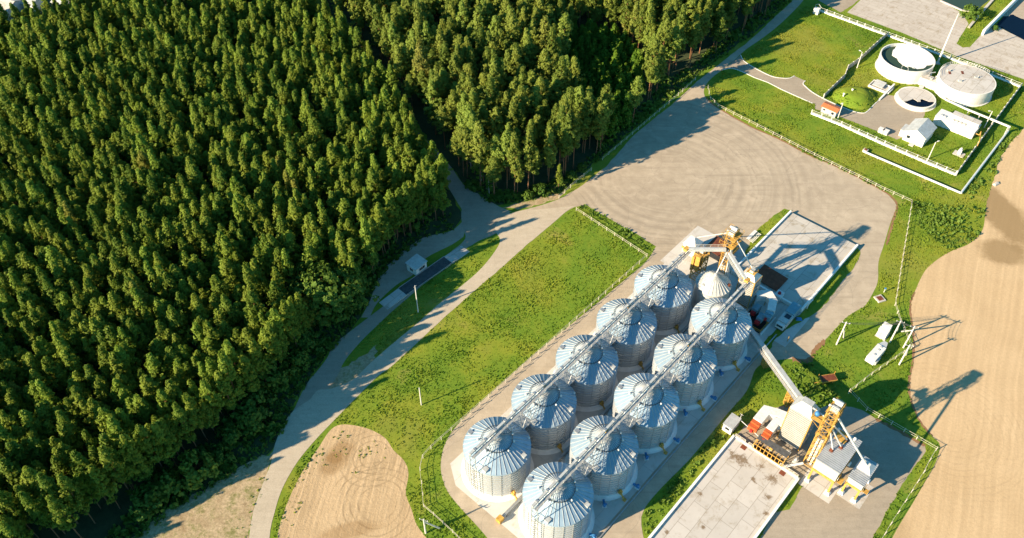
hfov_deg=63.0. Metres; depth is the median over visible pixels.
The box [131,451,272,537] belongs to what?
verge
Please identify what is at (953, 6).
basin wall
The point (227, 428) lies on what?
bush
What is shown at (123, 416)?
pine tree
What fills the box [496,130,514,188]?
pine tree
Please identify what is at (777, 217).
verge
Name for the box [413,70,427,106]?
pine tree
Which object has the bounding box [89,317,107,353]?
pine tree
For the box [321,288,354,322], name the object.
bush
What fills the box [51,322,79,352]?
pine tree
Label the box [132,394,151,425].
pine tree
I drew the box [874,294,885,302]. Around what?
inspection cover
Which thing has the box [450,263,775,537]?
pavement
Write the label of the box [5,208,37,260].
pine tree
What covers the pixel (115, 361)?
pine tree
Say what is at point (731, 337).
grain silo
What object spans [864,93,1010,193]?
pipeline
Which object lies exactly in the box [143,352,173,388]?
pine tree
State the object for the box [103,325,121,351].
pine tree
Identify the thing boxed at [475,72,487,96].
pine tree
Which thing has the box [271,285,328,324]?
broadleaf tree
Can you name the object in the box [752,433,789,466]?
intake shed
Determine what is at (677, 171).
yard
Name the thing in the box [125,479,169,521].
bush
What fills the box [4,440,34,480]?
pine tree
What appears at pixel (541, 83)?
pine tree
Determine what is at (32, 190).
pine tree
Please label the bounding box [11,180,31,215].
pine tree
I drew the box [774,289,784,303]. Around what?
control box
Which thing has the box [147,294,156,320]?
pine tree
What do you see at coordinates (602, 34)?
sapling
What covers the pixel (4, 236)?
pine tree
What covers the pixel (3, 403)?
pine tree
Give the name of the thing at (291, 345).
bush
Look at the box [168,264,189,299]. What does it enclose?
pine tree
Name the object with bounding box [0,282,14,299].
pine tree
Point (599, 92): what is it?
sapling
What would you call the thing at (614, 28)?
sapling
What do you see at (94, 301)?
pine tree
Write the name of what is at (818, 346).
verge
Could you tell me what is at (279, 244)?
pine tree
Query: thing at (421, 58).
pine tree
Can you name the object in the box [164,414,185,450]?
pine tree
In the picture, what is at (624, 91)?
sapling
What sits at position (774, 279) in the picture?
intake pit
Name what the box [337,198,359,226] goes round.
pine tree
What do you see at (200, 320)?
pine tree
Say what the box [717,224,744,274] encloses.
elevator tower
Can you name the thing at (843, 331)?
power pole
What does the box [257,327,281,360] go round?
pine tree
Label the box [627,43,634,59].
sapling
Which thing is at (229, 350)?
pine tree
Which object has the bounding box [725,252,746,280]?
cross conveyor
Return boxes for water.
[943,0,987,9]
[997,15,1023,39]
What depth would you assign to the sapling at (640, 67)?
278.04 m
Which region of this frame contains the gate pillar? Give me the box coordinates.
[813,4,820,14]
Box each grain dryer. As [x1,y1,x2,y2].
[734,265,762,309]
[777,396,820,450]
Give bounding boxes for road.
[249,206,573,537]
[293,192,509,410]
[724,56,924,138]
[819,0,857,11]
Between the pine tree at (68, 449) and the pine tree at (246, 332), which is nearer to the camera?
the pine tree at (68, 449)
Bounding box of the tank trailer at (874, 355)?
[865,341,887,364]
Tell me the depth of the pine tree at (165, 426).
174.50 m
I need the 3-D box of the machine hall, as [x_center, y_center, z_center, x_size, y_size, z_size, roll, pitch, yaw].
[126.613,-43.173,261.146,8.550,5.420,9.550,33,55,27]
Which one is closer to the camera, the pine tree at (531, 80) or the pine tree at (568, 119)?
the pine tree at (568, 119)
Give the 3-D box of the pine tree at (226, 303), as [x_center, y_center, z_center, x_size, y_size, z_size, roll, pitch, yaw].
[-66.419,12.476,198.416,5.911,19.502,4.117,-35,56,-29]
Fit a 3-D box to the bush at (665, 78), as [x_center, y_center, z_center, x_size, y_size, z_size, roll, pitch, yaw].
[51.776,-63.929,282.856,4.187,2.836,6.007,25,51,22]
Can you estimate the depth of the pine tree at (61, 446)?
168.93 m
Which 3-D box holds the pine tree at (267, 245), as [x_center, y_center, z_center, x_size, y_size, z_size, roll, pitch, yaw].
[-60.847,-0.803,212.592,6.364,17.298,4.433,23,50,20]
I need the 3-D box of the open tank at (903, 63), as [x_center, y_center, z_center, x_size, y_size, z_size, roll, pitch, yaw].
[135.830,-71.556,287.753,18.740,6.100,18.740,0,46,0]
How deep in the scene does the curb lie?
186.00 m
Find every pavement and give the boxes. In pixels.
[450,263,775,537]
[660,226,808,346]
[798,468,838,503]
[836,477,873,508]
[847,0,1023,78]
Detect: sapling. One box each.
[565,20,578,37]
[570,32,575,46]
[575,35,586,54]
[577,49,584,64]
[581,77,587,87]
[583,36,592,56]
[586,73,591,83]
[586,82,594,94]
[587,18,594,37]
[589,57,599,68]
[589,63,595,76]
[591,78,596,89]
[594,82,601,97]
[595,26,602,43]
[596,29,604,42]
[596,64,605,82]
[596,88,601,97]
[599,49,603,63]
[599,76,604,87]
[601,49,609,68]
[601,124,611,141]
[602,22,608,35]
[603,54,609,67]
[604,70,610,80]
[606,75,612,82]
[608,41,614,53]
[608,54,617,78]
[608,58,617,83]
[608,98,616,111]
[608,120,616,140]
[609,30,613,40]
[610,23,619,35]
[611,50,620,64]
[612,63,623,78]
[612,72,625,89]
[612,113,618,131]
[613,38,619,49]
[613,85,622,104]
[614,90,621,108]
[616,41,624,51]
[619,83,623,93]
[620,30,628,42]
[620,89,626,107]
[620,102,632,125]
[621,52,627,66]
[621,111,630,127]
[622,74,626,89]
[622,93,633,111]
[624,37,631,54]
[625,72,632,88]
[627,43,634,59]
[627,110,632,124]
[628,52,636,69]
[629,59,639,77]
[630,62,638,80]
[637,49,641,58]
[638,65,643,74]
[639,56,645,73]
[639,75,646,96]
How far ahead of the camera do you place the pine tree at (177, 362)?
185.59 m
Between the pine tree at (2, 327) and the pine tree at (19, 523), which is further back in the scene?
the pine tree at (2, 327)
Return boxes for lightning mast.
[935,13,958,64]
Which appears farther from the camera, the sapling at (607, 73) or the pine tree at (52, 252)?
the sapling at (607, 73)
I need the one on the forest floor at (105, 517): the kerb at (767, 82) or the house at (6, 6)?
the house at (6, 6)
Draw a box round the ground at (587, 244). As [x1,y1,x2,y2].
[181,0,1023,537]
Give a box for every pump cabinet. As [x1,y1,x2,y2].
[877,126,885,133]
[882,129,889,135]
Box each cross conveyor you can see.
[688,244,725,251]
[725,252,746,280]
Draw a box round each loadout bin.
[804,427,861,496]
[837,455,878,503]
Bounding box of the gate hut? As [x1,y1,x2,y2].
[821,101,840,117]
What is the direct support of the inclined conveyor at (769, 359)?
on the ground at (587, 244)
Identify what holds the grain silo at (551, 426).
on the pavement at (604, 517)
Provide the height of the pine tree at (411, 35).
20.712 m
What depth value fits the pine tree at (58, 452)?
168.91 m
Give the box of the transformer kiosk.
[875,321,892,340]
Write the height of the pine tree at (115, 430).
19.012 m
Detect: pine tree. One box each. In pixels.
[0,233,17,251]
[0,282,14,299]
[0,294,24,320]
[0,323,14,350]
[0,329,21,352]
[0,342,22,376]
[0,355,25,384]
[0,374,9,404]
[0,383,10,414]
[0,423,20,452]
[0,474,19,499]
[0,490,30,528]
[0,490,38,537]
[0,520,33,537]
[2,360,28,391]
[4,393,34,421]
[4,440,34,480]
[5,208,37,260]
[8,517,32,537]
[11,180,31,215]
[11,425,26,443]
[13,345,28,370]
[13,484,38,520]
[15,253,32,277]
[18,409,50,435]
[18,491,59,537]
[19,437,44,464]
[20,316,38,342]
[21,355,45,385]
[22,273,49,314]
[22,287,48,312]
[23,385,39,412]
[25,180,54,217]
[25,437,54,473]
[26,430,47,452]
[28,308,52,344]
[28,369,56,405]
[31,460,58,484]
[34,402,56,431]
[34,497,65,533]
[35,379,63,408]
[36,336,60,364]
[37,246,54,278]
[38,220,52,231]
[39,399,53,423]
[41,288,59,316]
[41,356,72,400]
[42,421,63,441]
[43,438,53,464]
[43,494,82,537]
[44,245,67,278]
[45,345,63,375]
[48,436,75,460]
[49,258,80,297]
[50,446,85,475]
[50,455,74,484]
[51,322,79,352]
[51,332,84,374]
[54,279,73,298]
[54,319,71,344]
[54,363,71,392]
[55,410,89,457]
[55,473,95,523]
[56,207,78,244]
[56,256,80,295]
[56,422,86,454]
[57,441,73,469]
[59,291,82,315]
[64,313,72,327]
[64,446,89,469]
[66,378,93,399]
[66,408,88,430]
[69,327,97,371]
[69,386,91,402]
[69,449,106,498]
[70,370,93,393]
[71,309,88,326]
[72,472,100,508]
[73,393,90,426]
[78,323,92,353]
[78,400,101,434]
[80,319,99,348]
[82,263,110,299]
[82,364,99,390]
[82,470,107,501]
[83,397,115,431]
[86,463,121,508]
[87,196,103,205]
[87,218,104,242]
[88,297,106,318]
[88,445,111,478]
[89,253,111,296]
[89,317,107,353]
[91,409,101,435]
[93,263,113,291]
[95,407,112,442]
[97,445,131,494]
[103,223,122,244]
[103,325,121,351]
[106,417,133,453]
[107,290,128,328]
[107,413,131,448]
[108,351,132,384]
[109,256,126,284]
[110,386,127,412]
[114,345,141,393]
[115,373,138,394]
[115,407,139,432]
[117,433,150,474]
[120,315,140,334]
[121,277,147,312]
[131,397,148,423]
[131,424,162,467]
[131,433,158,468]
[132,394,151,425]
[139,374,163,412]
[141,340,169,373]
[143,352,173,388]
[144,423,164,454]
[147,226,161,253]
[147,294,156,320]
[149,421,178,465]
[153,300,169,327]
[154,320,172,346]
[156,417,181,461]
[159,196,179,224]
[160,299,176,325]
[161,379,190,425]
[162,328,177,351]
[163,346,191,381]
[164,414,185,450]
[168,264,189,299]
[168,311,195,345]
[170,357,198,395]
[171,402,197,448]
[174,366,193,395]
[178,279,194,311]
[181,392,207,441]
[183,361,200,387]
[188,292,212,320]
[191,321,207,357]
[194,316,213,340]
[198,379,224,425]
[198,400,219,433]
[202,335,223,352]
[207,296,232,319]
[211,257,223,280]
[211,349,218,362]
[214,370,237,411]
[215,237,228,254]
[217,257,240,287]
[217,350,248,406]
[218,320,237,360]
[219,236,239,262]
[219,293,242,332]
[220,257,242,297]
[221,339,243,385]
[226,364,241,392]
[229,326,247,356]
[230,240,247,263]
[232,284,244,309]
[232,301,244,329]
[234,264,246,286]
[236,327,262,356]
[238,333,256,362]
[238,355,259,392]
[240,289,264,314]
[242,261,267,303]
[247,337,268,384]
[248,237,263,264]
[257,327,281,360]
[258,199,274,225]
[260,216,276,239]
[263,242,281,276]
[272,203,285,226]
[273,237,281,248]
[275,215,294,241]
[298,244,324,274]
[325,225,335,252]
[326,191,339,227]
[329,240,354,263]
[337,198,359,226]
[346,227,361,253]
[346,237,364,274]
[361,236,379,272]
[365,167,383,202]
[372,193,385,208]
[392,42,412,76]
[398,74,420,110]
[406,28,416,49]
[407,23,432,56]
[412,39,431,104]
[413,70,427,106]
[422,79,444,134]
[423,59,434,79]
[431,105,453,149]
[437,70,451,110]
[438,61,451,104]
[443,81,456,104]
[446,100,456,132]
[450,34,464,53]
[450,126,465,175]
[460,75,482,101]
[467,114,479,174]
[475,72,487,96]
[475,102,490,133]
[486,106,503,140]
[488,15,503,40]
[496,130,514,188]
[500,88,514,116]
[502,76,512,91]
[509,81,517,94]
[510,42,526,74]
[520,37,537,71]
[523,85,531,133]
[523,147,545,183]
[524,114,546,139]
[525,69,536,118]
[527,60,538,77]
[530,75,554,108]
[550,105,570,170]
[552,56,572,94]
[555,12,573,51]
[555,113,579,175]
[555,163,562,188]
[558,86,581,114]
[584,86,597,108]
[593,83,618,141]
[664,26,685,80]
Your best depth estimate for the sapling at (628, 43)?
290.51 m
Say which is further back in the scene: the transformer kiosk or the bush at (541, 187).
the bush at (541, 187)
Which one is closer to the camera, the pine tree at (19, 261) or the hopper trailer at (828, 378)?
the hopper trailer at (828, 378)
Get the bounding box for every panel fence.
[823,32,887,98]
[955,84,1021,175]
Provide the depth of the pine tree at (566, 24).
273.10 m
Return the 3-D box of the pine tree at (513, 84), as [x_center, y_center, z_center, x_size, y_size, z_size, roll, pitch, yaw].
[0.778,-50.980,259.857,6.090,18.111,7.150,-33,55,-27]
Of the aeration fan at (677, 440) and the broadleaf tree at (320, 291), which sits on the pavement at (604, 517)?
the aeration fan at (677, 440)
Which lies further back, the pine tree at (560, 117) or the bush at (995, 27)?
the bush at (995, 27)
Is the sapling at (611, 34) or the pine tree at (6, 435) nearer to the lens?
the pine tree at (6, 435)
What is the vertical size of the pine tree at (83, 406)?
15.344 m
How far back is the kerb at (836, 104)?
275.79 m
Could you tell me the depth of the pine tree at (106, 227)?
214.63 m
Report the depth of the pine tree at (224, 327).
193.49 m
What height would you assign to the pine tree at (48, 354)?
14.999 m
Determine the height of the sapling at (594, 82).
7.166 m
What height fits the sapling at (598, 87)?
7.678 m
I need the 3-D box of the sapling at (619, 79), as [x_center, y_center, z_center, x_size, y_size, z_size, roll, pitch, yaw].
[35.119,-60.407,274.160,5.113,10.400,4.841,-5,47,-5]
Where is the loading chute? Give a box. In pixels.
[689,246,709,280]
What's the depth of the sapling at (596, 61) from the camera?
280.40 m
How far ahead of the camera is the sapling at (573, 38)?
291.95 m
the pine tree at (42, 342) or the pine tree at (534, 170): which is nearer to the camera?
the pine tree at (42, 342)
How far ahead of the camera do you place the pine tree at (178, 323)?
194.21 m
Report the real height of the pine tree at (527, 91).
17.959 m
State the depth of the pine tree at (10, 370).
185.82 m
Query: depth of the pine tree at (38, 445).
171.05 m
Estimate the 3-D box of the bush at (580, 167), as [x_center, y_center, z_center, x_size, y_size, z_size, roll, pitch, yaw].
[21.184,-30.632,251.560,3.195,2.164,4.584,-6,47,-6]
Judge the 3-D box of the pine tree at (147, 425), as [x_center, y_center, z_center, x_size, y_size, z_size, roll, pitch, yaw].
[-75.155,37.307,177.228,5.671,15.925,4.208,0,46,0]
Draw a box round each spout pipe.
[716,250,728,272]
[737,240,752,267]
[833,426,847,439]
[838,418,867,465]
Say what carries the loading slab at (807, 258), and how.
on the yard at (677, 171)
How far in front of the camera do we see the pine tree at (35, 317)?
194.83 m
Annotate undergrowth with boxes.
[105,212,453,537]
[465,0,791,204]
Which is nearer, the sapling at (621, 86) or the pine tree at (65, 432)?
the pine tree at (65, 432)
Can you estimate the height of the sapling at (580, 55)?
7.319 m
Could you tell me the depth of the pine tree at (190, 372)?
186.33 m
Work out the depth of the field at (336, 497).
178.11 m
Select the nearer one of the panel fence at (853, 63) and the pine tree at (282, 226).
the pine tree at (282, 226)
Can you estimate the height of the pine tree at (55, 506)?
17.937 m
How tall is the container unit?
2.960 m
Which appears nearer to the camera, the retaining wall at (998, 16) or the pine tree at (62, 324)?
the pine tree at (62, 324)
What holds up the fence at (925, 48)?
on the ground at (587, 244)
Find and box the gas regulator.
[952,147,964,157]
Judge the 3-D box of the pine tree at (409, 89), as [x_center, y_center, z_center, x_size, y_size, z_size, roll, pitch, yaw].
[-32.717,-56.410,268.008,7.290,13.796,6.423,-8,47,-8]
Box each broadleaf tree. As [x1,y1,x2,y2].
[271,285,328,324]
[282,259,379,325]
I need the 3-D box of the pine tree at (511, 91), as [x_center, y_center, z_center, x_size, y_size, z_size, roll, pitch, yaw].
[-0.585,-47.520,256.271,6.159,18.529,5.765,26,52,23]
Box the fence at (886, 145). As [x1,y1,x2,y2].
[811,109,956,175]
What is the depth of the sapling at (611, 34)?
292.94 m
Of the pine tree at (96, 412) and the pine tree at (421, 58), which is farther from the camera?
the pine tree at (421, 58)
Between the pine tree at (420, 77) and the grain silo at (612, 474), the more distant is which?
the pine tree at (420, 77)
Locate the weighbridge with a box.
[379,246,469,309]
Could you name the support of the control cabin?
on the ground at (587, 244)
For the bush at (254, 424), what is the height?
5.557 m
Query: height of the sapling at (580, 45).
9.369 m
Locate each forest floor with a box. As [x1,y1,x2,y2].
[0,0,460,537]
[321,0,783,204]
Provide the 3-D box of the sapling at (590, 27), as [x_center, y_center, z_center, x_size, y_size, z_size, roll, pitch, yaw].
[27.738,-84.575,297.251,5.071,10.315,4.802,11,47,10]
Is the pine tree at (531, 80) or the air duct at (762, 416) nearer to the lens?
the air duct at (762, 416)
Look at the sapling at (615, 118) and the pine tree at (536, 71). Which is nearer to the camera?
the sapling at (615, 118)
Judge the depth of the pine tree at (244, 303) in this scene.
200.92 m
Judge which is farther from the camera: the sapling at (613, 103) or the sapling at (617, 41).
the sapling at (617, 41)
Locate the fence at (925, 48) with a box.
[819,7,1022,86]
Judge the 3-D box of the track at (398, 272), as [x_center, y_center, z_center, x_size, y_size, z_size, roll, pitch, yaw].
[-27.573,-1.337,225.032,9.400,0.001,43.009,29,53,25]
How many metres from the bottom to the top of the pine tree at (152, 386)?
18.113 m
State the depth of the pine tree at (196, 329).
191.79 m
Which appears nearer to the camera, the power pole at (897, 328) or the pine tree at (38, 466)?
the pine tree at (38, 466)
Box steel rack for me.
[746,230,760,243]
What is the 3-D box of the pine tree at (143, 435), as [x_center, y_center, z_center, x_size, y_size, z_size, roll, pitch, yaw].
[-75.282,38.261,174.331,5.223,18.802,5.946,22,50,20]
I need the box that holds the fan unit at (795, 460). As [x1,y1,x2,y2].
[791,457,798,463]
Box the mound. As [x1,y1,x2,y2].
[830,86,875,108]
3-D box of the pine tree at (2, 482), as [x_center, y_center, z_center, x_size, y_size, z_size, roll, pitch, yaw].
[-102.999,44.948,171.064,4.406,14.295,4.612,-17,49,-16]
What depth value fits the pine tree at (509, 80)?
262.22 m
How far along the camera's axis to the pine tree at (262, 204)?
222.39 m
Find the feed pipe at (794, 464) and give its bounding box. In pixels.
[785,462,803,467]
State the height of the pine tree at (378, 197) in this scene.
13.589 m
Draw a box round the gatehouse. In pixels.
[405,254,426,274]
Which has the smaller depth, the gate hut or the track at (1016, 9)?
the gate hut
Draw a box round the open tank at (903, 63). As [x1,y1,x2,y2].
[875,43,934,83]
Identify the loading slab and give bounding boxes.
[648,434,799,537]
[731,210,857,311]
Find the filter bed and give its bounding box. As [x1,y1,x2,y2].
[868,79,893,94]
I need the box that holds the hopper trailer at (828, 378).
[815,371,837,383]
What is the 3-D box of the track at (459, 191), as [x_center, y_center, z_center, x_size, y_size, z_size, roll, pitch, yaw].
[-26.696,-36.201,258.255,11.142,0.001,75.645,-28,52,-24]
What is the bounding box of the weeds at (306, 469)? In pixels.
[237,431,385,537]
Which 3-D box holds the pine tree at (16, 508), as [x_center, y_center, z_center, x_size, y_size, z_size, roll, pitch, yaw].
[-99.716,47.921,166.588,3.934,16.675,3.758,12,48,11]
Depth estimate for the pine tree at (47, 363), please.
184.74 m
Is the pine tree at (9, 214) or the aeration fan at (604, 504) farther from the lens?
the pine tree at (9, 214)
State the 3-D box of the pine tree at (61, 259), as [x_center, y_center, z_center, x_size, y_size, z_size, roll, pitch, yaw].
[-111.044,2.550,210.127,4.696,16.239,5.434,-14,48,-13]
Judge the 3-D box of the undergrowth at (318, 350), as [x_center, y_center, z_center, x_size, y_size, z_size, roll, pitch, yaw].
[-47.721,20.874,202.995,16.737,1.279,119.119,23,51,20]
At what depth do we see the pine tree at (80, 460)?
166.03 m
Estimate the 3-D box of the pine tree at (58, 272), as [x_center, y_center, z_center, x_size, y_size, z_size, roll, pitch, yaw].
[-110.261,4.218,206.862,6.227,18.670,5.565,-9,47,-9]
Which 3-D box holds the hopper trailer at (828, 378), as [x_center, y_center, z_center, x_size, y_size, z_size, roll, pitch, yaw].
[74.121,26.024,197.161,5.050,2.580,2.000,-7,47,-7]
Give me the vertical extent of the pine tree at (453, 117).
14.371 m
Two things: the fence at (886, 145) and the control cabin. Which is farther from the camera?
the fence at (886, 145)
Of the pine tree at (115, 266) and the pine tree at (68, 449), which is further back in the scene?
the pine tree at (115, 266)
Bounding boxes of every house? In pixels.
[0,0,22,18]
[20,0,42,12]
[918,72,937,89]
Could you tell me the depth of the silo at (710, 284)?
206.54 m
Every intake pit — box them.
[704,236,726,262]
[757,264,787,290]
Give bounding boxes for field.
[277,424,425,537]
[893,128,1023,537]
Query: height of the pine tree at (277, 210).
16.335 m
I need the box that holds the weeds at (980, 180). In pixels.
[578,96,1018,535]
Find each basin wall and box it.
[940,0,968,11]
[967,0,993,27]
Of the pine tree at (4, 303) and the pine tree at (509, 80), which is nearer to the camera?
the pine tree at (4, 303)
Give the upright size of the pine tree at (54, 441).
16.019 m
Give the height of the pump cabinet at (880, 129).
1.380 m
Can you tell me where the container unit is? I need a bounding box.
[775,301,801,330]
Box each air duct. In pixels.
[747,405,786,433]
[751,290,777,322]
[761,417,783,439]
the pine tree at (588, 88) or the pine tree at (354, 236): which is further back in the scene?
the pine tree at (588, 88)
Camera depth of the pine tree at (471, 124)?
237.02 m
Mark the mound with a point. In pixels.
(859, 95)
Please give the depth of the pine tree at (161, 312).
197.67 m
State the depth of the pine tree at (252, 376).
186.06 m
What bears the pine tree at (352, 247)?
on the forest floor at (105, 517)
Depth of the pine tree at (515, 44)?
263.57 m
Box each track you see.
[362,222,463,316]
[379,93,510,211]
[1003,0,1023,18]
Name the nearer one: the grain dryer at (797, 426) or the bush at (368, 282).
the grain dryer at (797, 426)
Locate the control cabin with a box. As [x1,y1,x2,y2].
[722,413,741,434]
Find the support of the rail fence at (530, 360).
on the ground at (587, 244)
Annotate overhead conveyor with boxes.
[469,245,690,495]
[530,277,752,537]
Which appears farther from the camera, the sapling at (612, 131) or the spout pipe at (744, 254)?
the sapling at (612, 131)
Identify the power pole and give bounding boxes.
[419,518,439,533]
[836,321,848,344]
[889,321,904,342]
[898,344,913,364]
[900,326,918,347]
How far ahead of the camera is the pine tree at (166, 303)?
198.87 m
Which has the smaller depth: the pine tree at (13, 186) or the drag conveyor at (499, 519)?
the drag conveyor at (499, 519)
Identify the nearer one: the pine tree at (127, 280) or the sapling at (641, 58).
the pine tree at (127, 280)
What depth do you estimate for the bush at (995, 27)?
306.74 m
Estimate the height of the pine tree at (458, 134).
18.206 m
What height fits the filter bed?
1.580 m
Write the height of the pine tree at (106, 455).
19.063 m
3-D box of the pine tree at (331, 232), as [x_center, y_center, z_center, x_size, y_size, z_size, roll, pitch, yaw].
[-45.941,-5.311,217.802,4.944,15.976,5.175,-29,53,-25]
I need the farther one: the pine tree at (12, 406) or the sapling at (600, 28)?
the sapling at (600, 28)
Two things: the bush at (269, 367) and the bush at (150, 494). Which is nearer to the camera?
the bush at (150, 494)
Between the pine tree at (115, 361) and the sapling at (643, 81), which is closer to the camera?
the pine tree at (115, 361)
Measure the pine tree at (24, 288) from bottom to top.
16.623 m
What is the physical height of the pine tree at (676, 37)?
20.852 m
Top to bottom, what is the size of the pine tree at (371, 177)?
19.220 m
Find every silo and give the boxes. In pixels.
[461,416,533,501]
[510,374,577,454]
[518,462,594,537]
[553,335,618,411]
[565,415,638,501]
[593,298,656,371]
[607,373,679,454]
[630,265,692,334]
[647,334,716,411]
[683,297,751,371]
[689,270,731,310]
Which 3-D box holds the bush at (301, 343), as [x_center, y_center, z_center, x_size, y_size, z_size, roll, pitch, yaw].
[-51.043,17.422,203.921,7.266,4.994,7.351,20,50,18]
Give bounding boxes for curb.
[599,334,776,537]
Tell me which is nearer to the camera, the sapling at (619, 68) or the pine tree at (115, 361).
the pine tree at (115, 361)
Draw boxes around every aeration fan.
[601,499,606,507]
[633,483,639,490]
[673,437,679,443]
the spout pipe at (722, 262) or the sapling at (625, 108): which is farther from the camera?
the sapling at (625, 108)
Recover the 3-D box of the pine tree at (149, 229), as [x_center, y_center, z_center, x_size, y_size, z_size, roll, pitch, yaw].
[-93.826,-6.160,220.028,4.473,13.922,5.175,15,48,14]
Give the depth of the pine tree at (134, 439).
174.90 m
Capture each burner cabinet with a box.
[750,303,761,315]
[754,312,763,325]
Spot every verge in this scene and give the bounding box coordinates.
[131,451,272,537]
[329,346,377,388]
[502,192,563,208]
[706,97,897,244]
[743,209,789,256]
[764,248,859,349]
[792,339,825,362]
[875,418,925,446]
[907,292,932,436]
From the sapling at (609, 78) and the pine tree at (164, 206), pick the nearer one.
the pine tree at (164, 206)
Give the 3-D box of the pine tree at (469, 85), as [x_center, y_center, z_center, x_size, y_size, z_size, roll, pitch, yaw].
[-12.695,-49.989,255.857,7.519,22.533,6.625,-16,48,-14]
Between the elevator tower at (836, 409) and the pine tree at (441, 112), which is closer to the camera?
the elevator tower at (836, 409)
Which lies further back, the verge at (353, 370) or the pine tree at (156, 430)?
the verge at (353, 370)
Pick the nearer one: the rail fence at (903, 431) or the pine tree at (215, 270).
the rail fence at (903, 431)
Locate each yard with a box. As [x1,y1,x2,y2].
[441,0,895,537]
[737,405,925,537]
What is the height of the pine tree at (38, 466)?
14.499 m
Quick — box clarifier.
[894,86,935,111]
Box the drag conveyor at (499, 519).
[496,323,688,523]
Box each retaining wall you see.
[879,84,894,99]
[981,0,1017,34]
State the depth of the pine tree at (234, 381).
187.93 m
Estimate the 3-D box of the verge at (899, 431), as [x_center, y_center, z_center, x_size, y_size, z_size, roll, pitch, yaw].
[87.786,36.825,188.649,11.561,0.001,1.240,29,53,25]
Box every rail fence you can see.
[419,207,647,537]
[559,167,591,196]
[602,78,695,159]
[707,87,911,200]
[848,347,911,393]
[850,388,937,537]
[894,200,912,345]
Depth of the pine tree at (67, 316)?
197.26 m
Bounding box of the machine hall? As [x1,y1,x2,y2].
[899,118,936,147]
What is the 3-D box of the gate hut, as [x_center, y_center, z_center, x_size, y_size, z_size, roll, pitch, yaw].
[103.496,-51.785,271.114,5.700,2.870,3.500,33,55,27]
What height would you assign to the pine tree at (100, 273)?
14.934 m
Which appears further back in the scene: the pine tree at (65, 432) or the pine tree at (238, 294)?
the pine tree at (238, 294)
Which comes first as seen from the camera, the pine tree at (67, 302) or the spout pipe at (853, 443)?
the spout pipe at (853, 443)
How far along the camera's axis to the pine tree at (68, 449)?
169.43 m
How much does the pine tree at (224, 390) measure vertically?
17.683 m
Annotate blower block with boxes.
[933,109,981,149]
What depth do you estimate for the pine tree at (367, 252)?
215.54 m
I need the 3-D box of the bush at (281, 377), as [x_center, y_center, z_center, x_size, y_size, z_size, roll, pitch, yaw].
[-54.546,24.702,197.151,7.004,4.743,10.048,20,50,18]
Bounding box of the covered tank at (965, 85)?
[934,61,995,106]
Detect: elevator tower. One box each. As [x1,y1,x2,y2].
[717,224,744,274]
[803,397,846,468]
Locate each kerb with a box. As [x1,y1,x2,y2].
[722,68,812,103]
[740,55,793,78]
[803,81,878,112]
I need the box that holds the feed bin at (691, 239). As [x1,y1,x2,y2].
[682,235,702,256]
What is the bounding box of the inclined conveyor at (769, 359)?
[749,327,802,406]
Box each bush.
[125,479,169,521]
[150,467,185,505]
[167,448,222,490]
[188,443,211,460]
[204,441,243,466]
[214,416,240,433]
[216,422,248,451]
[220,389,277,422]
[236,400,274,435]
[244,383,272,404]
[254,351,285,388]
[259,359,298,392]
[280,319,314,353]
[282,347,309,371]
[289,330,319,351]
[304,305,336,326]
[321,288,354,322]
[347,297,362,313]
[358,266,375,289]
[362,256,380,272]
[385,232,396,243]
[415,199,440,218]
[462,175,480,191]
[508,191,519,198]
[521,190,534,200]
[530,182,548,196]
[554,178,566,186]
[565,170,577,179]
[576,161,586,171]
[596,140,605,148]
[659,74,673,83]
[958,3,983,20]
[992,25,999,30]
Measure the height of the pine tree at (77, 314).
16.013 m
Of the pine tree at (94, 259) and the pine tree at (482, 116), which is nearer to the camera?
the pine tree at (94, 259)
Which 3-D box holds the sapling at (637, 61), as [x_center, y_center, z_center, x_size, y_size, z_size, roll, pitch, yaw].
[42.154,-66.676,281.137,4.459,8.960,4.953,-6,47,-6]
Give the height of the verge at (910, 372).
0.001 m
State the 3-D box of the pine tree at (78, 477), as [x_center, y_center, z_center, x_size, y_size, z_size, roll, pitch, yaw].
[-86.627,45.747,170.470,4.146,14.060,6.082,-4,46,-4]

